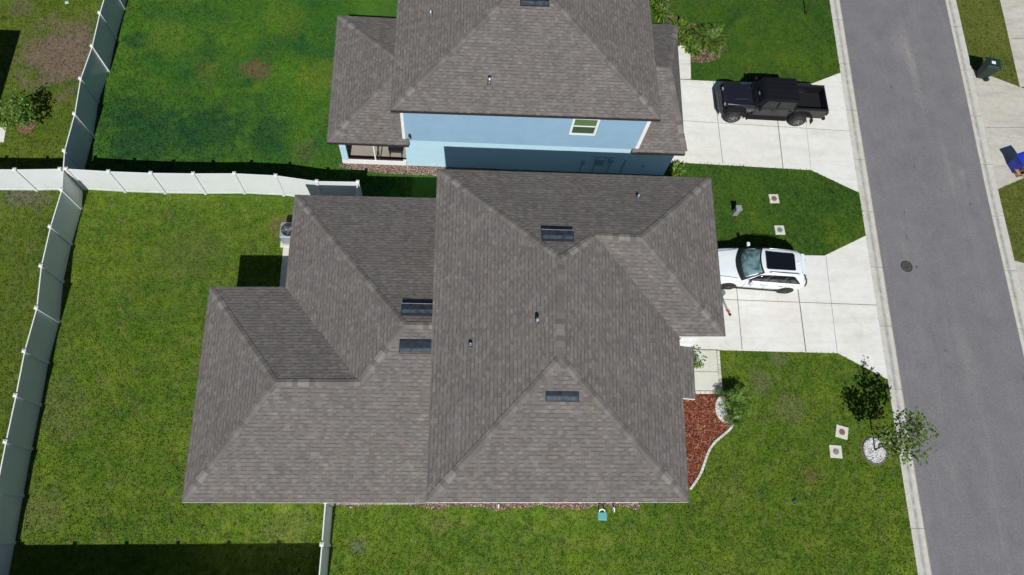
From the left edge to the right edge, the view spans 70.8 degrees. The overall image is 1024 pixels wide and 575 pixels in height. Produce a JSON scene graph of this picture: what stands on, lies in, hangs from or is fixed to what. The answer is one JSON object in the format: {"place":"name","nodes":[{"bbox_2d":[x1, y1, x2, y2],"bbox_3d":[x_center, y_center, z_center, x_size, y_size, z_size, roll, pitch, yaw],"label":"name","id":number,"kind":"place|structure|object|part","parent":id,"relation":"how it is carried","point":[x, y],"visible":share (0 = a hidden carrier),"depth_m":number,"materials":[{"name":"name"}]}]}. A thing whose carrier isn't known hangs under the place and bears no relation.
{"place":"outdoors","nodes":[
{"label":"outdoors","id":0,"kind":"place"},
{"bbox_2d":[0,127,5,141],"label":"patio","id":1,"kind":"structure","parent":0,"point":[2,134],"depth_m":33.87,"materials":[{"name":"concrete"}]},
{"bbox_2d":[0,0,126,527],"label":"lawn","id":2,"kind":"structure","parent":0,"point":[47,91],"depth_m":34.03,"materials":[{"name":"green plant"}]},
{"bbox_2d":[16,120,34,133],"bbox_3d":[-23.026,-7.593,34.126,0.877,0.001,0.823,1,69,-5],"label":"mulch ring","id":3,"kind":"object","parent":2,"relation":"on","point":[24,128],"visible":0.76,"depth_m":34.09,"materials":[{"name":"brown wood"}]},
{"bbox_2d":[0,88,37,130],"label":"garden tree","id":4,"kind":"object","parent":3,"relation":"on","point":[4,122],"visible":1,"depth_m":32.93,"materials":[{"name":"green plant"}]},
{"bbox_2d":[0,167,62,191],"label":"vinyl fence","id":5,"kind":"object","parent":2,"relation":"on","point":[36,180],"visible":0.9,"depth_m":32.12,"materials":[{"name":"white plastic"}]},
{"bbox_2d":[0,0,126,574],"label":"vinyl fence","id":6,"kind":"object","parent":2,"relation":"on","point":[28,394],"visible":0.98,"depth_m":30.47,"materials":[{"name":"white plastic"}]},
{"bbox_2d":[279,247,288,286],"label":"patio","id":7,"kind":"structure","parent":0,"point":[284,266],"depth_m":32.69,"materials":[{"name":"concrete"}]},
{"bbox_2d":[83,0,645,197],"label":"lawn","id":8,"kind":"structure","parent":0,"point":[424,186],"depth_m":35.67,"materials":[{"name":"green plant"}]},
{"bbox_2d":[338,163,494,175],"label":"brown gravel","id":9,"kind":"structure","parent":8,"relation":"on","point":[407,167],"depth_m":35.02,"materials":[{"name":"gravel"}]},
{"bbox_2d":[326,0,687,174],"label":"blue house","id":10,"kind":"structure","parent":8,"relation":"on","point":[592,86],"depth_m":31.86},
{"bbox_2d":[388,147,402,156],"bbox_3d":[-5.625,-6.844,34.851,0.670,1.021,0.617,1,69,-5],"label":"patio chair","id":11,"kind":"object","parent":10,"relation":"on","point":[395,149],"visible":0.44,"depth_m":34.83,"materials":[{"name":"black plastic"}]},
{"bbox_2d":[569,119,599,135],"bbox_3d":[3.220,-7.166,32.055,1.200,1.320,0.062,1,69,-5],"label":"window","id":12,"kind":"structure","parent":10,"relation":"in","point":[588,127],"depth_m":32.11,"materials":[{"name":"white glass"}]},
{"bbox_2d":[9,191,918,574],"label":"lawn","id":13,"kind":"structure","parent":0,"point":[285,509],"depth_m":30.23,"materials":[{"name":"green plant"}]},
{"bbox_2d":[64,167,362,196],"bbox_3d":[-13.328,-4.438,32.786,12.741,1.960,1.108,4,69,-4],"label":"vinyl fence","id":14,"kind":"object","parent":13,"relation":"on","point":[233,182],"visible":0.86,"depth_m":32.78,"materials":[{"name":"white plastic"}]},
{"bbox_2d":[279,222,291,247],"bbox_3d":[-10.094,-2.457,32.843,1.000,0.975,1.000,1,69,-5],"label":"air conditioner","id":15,"kind":"object","parent":13,"relation":"on","point":[285,232],"visible":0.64,"depth_m":32.45,"materials":[{"name":"metal"}]},
{"bbox_2d":[319,503,333,574],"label":"vinyl fence","id":16,"kind":"object","parent":13,"relation":"on","point":[325,545],"visible":0.94,"depth_m":27.81,"materials":[{"name":"white plastic"}]},
{"bbox_2d":[181,169,725,508],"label":"brown roof house","id":17,"kind":"structure","parent":13,"relation":"on","point":[476,336],"depth_m":26.76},
{"bbox_2d":[335,503,639,510],"bbox_3d":[-1.109,8.819,29.835,13.200,0.001,0.818,1,69,-5],"label":"gravel bed","id":18,"kind":"object","parent":13,"relation":"on","point":[522,506],"visible":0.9,"depth_m":29.84,"materials":[{"name":"grey gravel"}]},
{"bbox_2d":[324,503,415,504],"bbox_3d":[-5.766,8.604,29.478,3.750,0.001,0.560,1,69,-5],"label":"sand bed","id":19,"kind":"object","parent":18,"relation":"on","point":[377,503],"visible":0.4,"depth_m":29.43,"materials":[{"name":"beige sand"}]},
{"bbox_2d":[597,512,606,520],"bbox_3d":[3.762,9.523,30.000,0.420,0.092,0.340,4,69,-4],"label":"valve box","id":20,"kind":"object","parent":13,"relation":"on","point":[601,516],"visible":1,"depth_m":29.95,"materials":[{"name":"teal plastic"}]},
{"bbox_2d":[683,394,730,489],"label":"red mulch","id":21,"kind":"object","parent":13,"relation":"on","point":[713,437],"visible":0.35,"depth_m":31.73,"materials":[{"name":"red wood"}]},
{"bbox_2d":[695,391,719,393],"bbox_3d":[8.764,4.712,32.338,1.110,0.100,0.124,1,69,-5],"label":"garden edging","id":22,"kind":"object","parent":13,"relation":"on","point":[705,392],"visible":0.88,"depth_m":32.28,"materials":[{"name":"concrete"}]},
{"bbox_2d":[689,425,733,489],"bbox_3d":[8.604,7.243,31.337,0.365,0.120,3.598,37,70,9],"label":"garden edging","id":23,"kind":"object","parent":13,"relation":"on","point":[706,456],"visible":0.98,"depth_m":31.26,"materials":[{"name":"concrete"}]},
{"bbox_2d":[717,351,721,392],"bbox_3d":[9.425,3.817,32.739,0.120,0.110,1.944,3,69,-4],"label":"garden edging","id":24,"kind":"object","parent":13,"relation":"on","point":[719,369],"visible":0.95,"depth_m":32.72,"materials":[{"name":"concrete"}]},
{"bbox_2d":[715,395,728,422],"bbox_3d":[9.296,5.449,32.098,0.532,0.110,1.307,-9,70,-9],"label":"garden edging","id":25,"kind":"object","parent":13,"relation":"on","point":[717,413],"visible":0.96,"depth_m":32.01,"materials":[{"name":"concrete"}]},
{"bbox_2d":[829,445,842,457],"bbox_3d":[14.315,7.255,31.861,0.560,0.065,0.560,5,69,-3],"label":"utility cover","id":26,"kind":"object","parent":13,"relation":"on","point":[835,451],"visible":1,"depth_m":31.84,"materials":[{"name":"concrete"}]},
{"bbox_2d":[835,424,848,439],"bbox_3d":[14.742,6.460,32.207,0.560,0.065,0.560,16,68,1],"label":"utility cover","id":27,"kind":"object","parent":13,"relation":"on","point":[842,430],"visible":1,"depth_m":32.18,"materials":[{"name":"concrete"}]},
{"bbox_2d":[860,435,887,465],"bbox_3d":[16.102,7.259,32.044,1.259,0.001,1.358,1,69,-5],"label":"soil ring","id":28,"kind":"object","parent":13,"relation":"on","point":[863,455],"visible":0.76,"depth_m":31.95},
{"bbox_2d":[863,438,885,462],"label":"white stones","id":29,"kind":"object","parent":28,"relation":"on","point":[874,453],"visible":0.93,"depth_m":32.00,"materials":[{"name":"white gravel"}]},
{"bbox_2d":[862,437,886,463],"bbox_3d":[16.113,7.248,32.023,1.090,0.080,1.171,1,69,-5],"label":"edging ring","id":30,"kind":"object","parent":13,"relation":"on","point":[865,455],"visible":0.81,"depth_m":31.94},
{"bbox_2d":[870,406,938,466],"bbox_3d":[16.386,6.319,30.148,3.319,4.369,2.485,1,69,-5],"label":"street tree","id":31,"kind":"object","parent":13,"relation":"on","point":[885,434],"visible":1,"depth_m":29.74,"materials":[{"name":"green plant"}]},
{"label":"stone bed","id":32,"kind":"structure","parent":13,"relation":"on","visible":0},
{"bbox_2d":[717,390,733,421],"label":"white stones","id":33,"kind":"object","parent":32,"relation":"on","point":[723,411],"visible":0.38,"depth_m":32.07,"materials":[{"name":"white stone"}]},
{"bbox_2d":[716,384,751,418],"bbox_3d":[9.808,5.011,31.777,1.675,1.089,1.597,1,69,-5],"label":"palm","id":34,"kind":"object","parent":32,"relation":"on","point":[730,402],"visible":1,"depth_m":31.57,"materials":[{"name":"green plant"}]},
{"bbox_2d":[723,408,747,430],"bbox_3d":[9.835,5.795,31.742,1.101,0.598,1.058,1,69,-5],"label":"palm","id":35,"kind":"object","parent":32,"relation":"on","point":[734,420],"visible":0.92,"depth_m":31.64,"materials":[{"name":"green plant"}]},
{"bbox_2d":[678,45,690,78],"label":"walkway","id":36,"kind":"structure","parent":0,"point":[685,64],"depth_m":38.85,"materials":[{"name":"concrete"}]},
{"bbox_2d":[694,350,719,390],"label":"walkway","id":37,"kind":"structure","parent":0,"point":[708,380],"depth_m":32.66,"materials":[{"name":"concrete"}]},
{"bbox_2d":[691,346,706,368],"bbox_3d":[8.136,3.236,32.378,1.110,0.909,1.027,31,69,7],"label":"shrub","id":38,"kind":"object","parent":37,"relation":"on","point":[697,365],"visible":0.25,"depth_m":32.20,"materials":[{"name":"green plant"}]},
{"bbox_2d":[646,0,865,255],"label":"lawn","id":39,"kind":"structure","parent":0,"point":[786,206],"depth_m":36.88,"materials":[{"name":"green plant"}]},
{"bbox_2d":[669,160,688,176],"bbox_3d":[8.346,-5.883,36.166,1.104,0.474,1.110,-24,73,-14],"label":"leafy bush","id":40,"kind":"object","parent":39,"relation":"on","point":[677,168],"visible":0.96,"depth_m":36.12,"materials":[{"name":"green plant"}]},
{"bbox_2d":[665,0,724,62],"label":"brown mulch","id":41,"kind":"object","parent":39,"relation":"on","point":[698,57],"visible":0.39,"depth_m":39.24,"materials":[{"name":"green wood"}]},
{"bbox_2d":[650,0,668,5],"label":"leafy bush","id":42,"kind":"object","parent":41,"relation":"on","point":[655,2],"visible":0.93,"depth_m":39.99,"materials":[{"name":"green plant"}]},
{"bbox_2d":[653,0,673,22],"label":"leafy bush","id":43,"kind":"object","parent":41,"relation":"on","point":[662,9],"visible":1,"depth_m":39.66,"materials":[{"name":"green plant"}]},
{"bbox_2d":[668,15,690,33],"bbox_3d":[9.212,-14.416,39.486,1.147,0.632,1.338,-14,71,-10],"label":"leafy bush","id":44,"kind":"object","parent":41,"relation":"on","point":[681,24],"visible":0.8,"depth_m":39.44,"materials":[{"name":"green plant"}]},
{"bbox_2d":[677,29,692,46],"bbox_3d":[9.296,-13.590,39.193,1.502,0.590,1.278,1,69,-5],"label":"leafy bush","id":45,"kind":"object","parent":41,"relation":"on","point":[683,39],"visible":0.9,"depth_m":39.11,"materials":[{"name":"green plant"}]},
{"bbox_2d":[682,38,702,56],"bbox_3d":[9.763,-12.990,39.025,1.168,0.548,1.146,1,69,-5],"label":"leafy bush","id":46,"kind":"object","parent":41,"relation":"on","point":[691,48],"visible":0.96,"depth_m":38.98,"materials":[{"name":"green plant"}]},
{"bbox_2d":[686,25,708,39],"bbox_3d":[10.140,-13.776,39.254,1.326,0.712,1.299,-25,73,-14],"label":"palm","id":47,"kind":"object","parent":41,"relation":"on","point":[693,32],"visible":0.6,"depth_m":39.06,"materials":[{"name":"green plant"}]},
{"bbox_2d":[694,22,730,58],"bbox_3d":[10.857,-13.450,39.017,2.140,1.043,2.092,1,69,-5],"label":"palm","id":48,"kind":"object","parent":41,"relation":"on","point":[709,38],"visible":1,"depth_m":38.80,"materials":[{"name":"green plant"}]},
{"bbox_2d":[732,205,741,215],"bbox_3d":[11.073,-3.782,35.507,0.290,0.655,0.300,-1,69,-6],"label":"utility pedestal","id":49,"kind":"object","parent":39,"relation":"on","point":[737,209],"visible":1,"depth_m":35.35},
{"bbox_2d":[768,194,779,202],"bbox_3d":[13.187,-4.473,36.277,0.500,0.065,0.500,0,69,-5],"label":"utility cover","id":50,"kind":"object","parent":39,"relation":"on","point":[773,199],"visible":1,"depth_m":36.25,"materials":[{"name":"concrete"}]},
{"bbox_2d":[774,225,784,234],"bbox_3d":[13.246,-2.844,35.655,0.500,0.065,0.500,0,69,-5],"label":"utility cover","id":51,"kind":"object","parent":39,"relation":"on","point":[779,229],"visible":1,"depth_m":35.63,"materials":[{"name":"concrete"}]},
{"bbox_2d":[671,73,858,191],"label":"driveway","id":52,"kind":"structure","parent":0,"point":[752,143],"depth_m":37.55,"materials":[{"name":"concrete"}]},
{"bbox_2d":[716,76,828,125],"bbox_3d":[13.533,-9.749,37.339,5.670,1.869,2.060,2,69,-5],"label":"black pickup truck","id":53,"kind":"object","parent":52,"relation":"on","point":[792,101],"visible":1,"depth_m":36.97,"materials":[{"name":"black metal"}]},
{"bbox_3d":[13.091,-9.278,36.524,0.770,0.435,0.092,2,69,-5],"label":"side window","id":54,"kind":"part","parent":53,"relation":"part of","materials":[{"name":"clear glass"}]},
{"bbox_3d":[13.987,-9.248,36.596,0.830,0.435,0.092,2,69,-5],"label":"side window","id":55,"kind":"part","parent":53,"relation":"part of","materials":[{"name":"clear glass"}]},
{"bbox_2d":[692,236,887,378],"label":"driveway","id":56,"kind":"structure","parent":0,"point":[766,323],"depth_m":34.09,"materials":[{"name":"concrete"}]},
{"bbox_2d":[721,289,730,315],"bbox_3d":[10.080,0.700,33.934,0.336,0.128,1.363,-13,71,-10],"label":"garden tool","id":57,"kind":"object","parent":56,"relation":"on","point":[724,303],"visible":0.74,"depth_m":33.87,"materials":[{"name":"red plastic"}]},
{"bbox_2d":[718,242,806,293],"bbox_3d":[11.601,-0.968,33.887,4.588,1.728,2.280,4,69,-4],"label":"white car","id":58,"kind":"object","parent":56,"relation":"on","point":[782,271],"visible":0.98,"depth_m":33.40,"materials":[{"name":"paint"}]},
{"bbox_3d":[11.383,-0.444,33.164,0.900,0.422,0.164,4,69,-4],"label":"side window","id":59,"kind":"part","parent":58,"relation":"part of","materials":[{"name":"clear glass"}]},
{"bbox_3d":[12.279,-0.389,33.221,0.821,0.429,0.182,4,69,-4],"label":"side window","id":60,"kind":"part","parent":58,"relation":"part of","materials":[{"name":"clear glass"}]},
{"bbox_3d":[13.055,-0.335,33.280,0.661,0.420,0.193,4,69,-4],"label":"side window","id":61,"kind":"part","parent":58,"relation":"part of","materials":[{"name":"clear glass"}]},
{"bbox_2d":[685,38,1021,371],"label":"paving joints","id":62,"kind":"object","parent":56,"relation":"on","point":[831,303],"visible":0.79,"depth_m":34.55,"materials":[{"name":"grey concrete"}]},
{"bbox_2d":[840,0,1023,574],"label":"road","id":63,"kind":"structure","parent":0,"point":[960,357],"depth_m":35.41,"materials":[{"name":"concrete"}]},
{"bbox_2d":[829,0,931,574],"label":"kerb","id":64,"kind":"structure","parent":63,"relation":"on","point":[918,533],"depth_m":35.00,"materials":[{"name":"concrete"}]},
{"bbox_2d":[901,261,912,271],"bbox_3d":[19.488,-1.041,35.588,0.600,0.037,0.600,1,69,-5],"label":"manhole cover","id":65,"kind":"object","parent":63,"relation":"on","point":[906,266],"visible":1,"depth_m":35.58,"materials":[{"name":"metal"}]},
{"bbox_2d":[945,0,1023,355],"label":"kerb","id":66,"kind":"structure","parent":63,"relation":"on","point":[1005,248],"depth_m":38.05,"materials":[{"name":"concrete"}]},
{"bbox_2d":[956,0,1023,289],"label":"lawn","id":67,"kind":"structure","parent":0,"point":[1011,189],"depth_m":41.03,"materials":[{"name":"green plant"}]},
{"bbox_2d":[972,69,1023,188],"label":"driveway","id":68,"kind":"structure","parent":0,"point":[1001,103],"depth_m":39.33,"materials":[{"name":"concrete"}]},
{"bbox_2d":[977,57,1000,81],"bbox_3d":[26.250,-12.039,39.789,0.870,1.161,0.731,11,68,-1],"label":"wheeled bin","id":69,"kind":"object","parent":68,"relation":"on","point":[989,66],"visible":1,"depth_m":39.43,"materials":[{"name":"green plastic"}]},
{"bbox_2d":[1008,151,1023,170],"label":"wheeled bin","id":70,"kind":"object","parent":68,"relation":"on","point":[1016,162],"visible":1,"depth_m":37.60,"materials":[{"name":"blue plastic"}]},
{"bbox_2d":[1013,167,1023,177],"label":"cardboard box","id":71,"kind":"object","parent":68,"relation":"on","point":[1017,173],"visible":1,"depth_m":37.95,"materials":[{"name":"brown cardboard"}]},
{"bbox_2d":[1000,0,1023,86],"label":"pavement","id":72,"kind":"structure","parent":0,"point":[1013,12],"depth_m":41.82,"materials":[{"name":"concrete"}]},
{"bbox_2d":[1015,261,1023,298],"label":"driveway","id":73,"kind":"structure","parent":0,"point":[1020,268],"depth_m":35.97,"materials":[{"name":"concrete"}]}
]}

